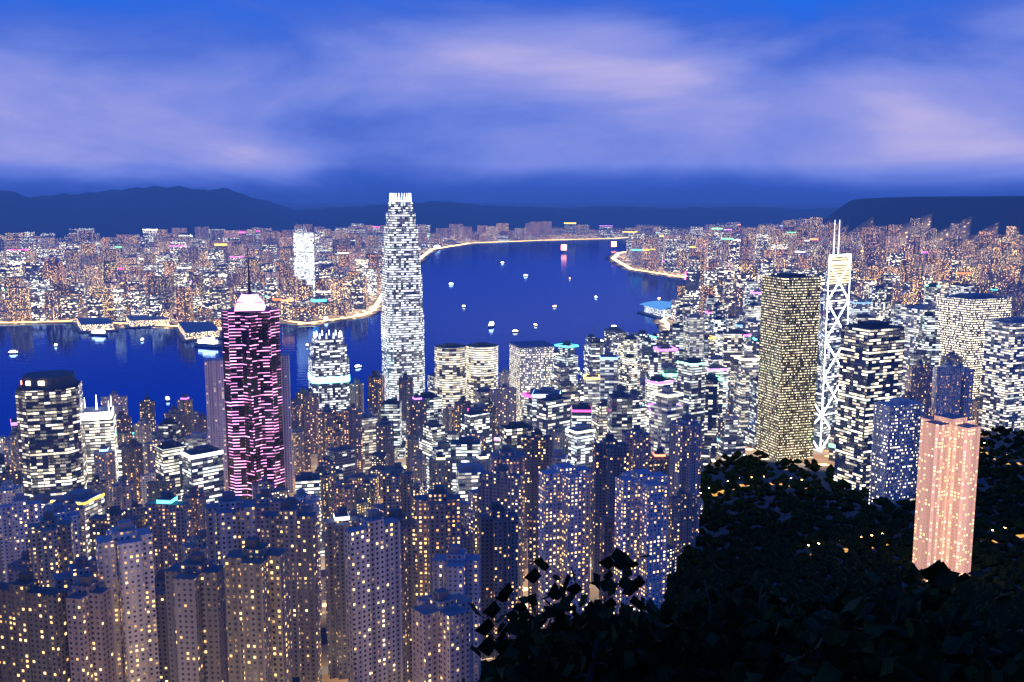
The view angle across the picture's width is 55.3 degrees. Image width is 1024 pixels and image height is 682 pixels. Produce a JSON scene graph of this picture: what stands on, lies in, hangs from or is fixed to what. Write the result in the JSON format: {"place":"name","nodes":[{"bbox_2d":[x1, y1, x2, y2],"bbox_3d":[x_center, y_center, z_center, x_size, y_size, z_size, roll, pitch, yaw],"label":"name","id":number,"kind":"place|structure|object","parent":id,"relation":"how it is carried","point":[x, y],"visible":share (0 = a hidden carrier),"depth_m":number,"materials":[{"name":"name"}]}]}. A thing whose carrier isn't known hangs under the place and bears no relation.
{"place":"outdoors","nodes":[
{"label":"outdoors","id":0,"kind":"place"},
{"bbox_2d":[0,239,685,437],"bbox_3d":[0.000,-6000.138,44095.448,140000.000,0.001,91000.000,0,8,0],"label":"harbour water","id":1,"kind":"structure","parent":0,"point":[506,297],"depth_m":3028.32,"materials":[{"name":"blue liquid"}]},
{"bbox_2d":[7,242,685,400],"bbox_3d":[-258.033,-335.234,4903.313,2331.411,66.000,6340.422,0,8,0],"label":"harbour boats","id":2,"kind":"object","parent":1,"relation":"on","point":[205,334],"visible":0.57,"depth_m":3024.01,"materials":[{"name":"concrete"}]},
{"bbox_2d":[0,186,1023,681],"bbox_3d":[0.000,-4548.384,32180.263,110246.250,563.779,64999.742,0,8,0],"label":"terrain","id":3,"kind":"structure","parent":0,"point":[114,212],"depth_m":9671.58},
{"bbox_2d":[0,237,682,329],"bbox_3d":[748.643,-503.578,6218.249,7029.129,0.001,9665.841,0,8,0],"label":"waterfront promenade","id":4,"kind":"structure","parent":3,"relation":"on","point":[664,319],"depth_m":3738.55,"materials":[{"name":"concrete"}]},
{"bbox_2d":[0,217,1023,681],"bbox_3d":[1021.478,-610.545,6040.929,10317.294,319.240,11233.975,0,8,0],"label":"city buildings","id":5,"kind":"structure","parent":3,"relation":"on","point":[188,569],"depth_m":1145.37,"materials":[{"name":"concrete"}]},
{"bbox_2d":[15,193,1023,628],"bbox_3d":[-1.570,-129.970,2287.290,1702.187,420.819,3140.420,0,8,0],"label":"landmark towers","id":6,"kind":"structure","parent":3,"relation":"on","point":[823,367],"depth_m":1239.35,"materials":[{"name":"glass"}]},
{"bbox_2d":[462,548,1023,681],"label":"tree grove","id":7,"kind":"object","parent":3,"relation":"on","point":[875,641],"visible":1,"depth_m":50.98,"materials":[{"name":"green plant"}]},
{"bbox_2d":[0,0,1023,202],"label":"sky","id":8,"kind":"structure","parent":0,"point":[274,101],"materials":[{"name":"blue"}]},
{"bbox_2d":[477,425,1023,681],"bbox_3d":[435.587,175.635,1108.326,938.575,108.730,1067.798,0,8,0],"label":"forested hillside","id":9,"kind":"structure","parent":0,"point":[776,542],"depth_m":960.75,"materials":[{"name":"green plant"}]},
{"bbox_2d":[708,447,1023,554],"bbox_3d":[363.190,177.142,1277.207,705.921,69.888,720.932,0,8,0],"label":"street lights","id":10,"kind":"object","parent":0,"point":[845,549],"depth_m":1278.56,"materials":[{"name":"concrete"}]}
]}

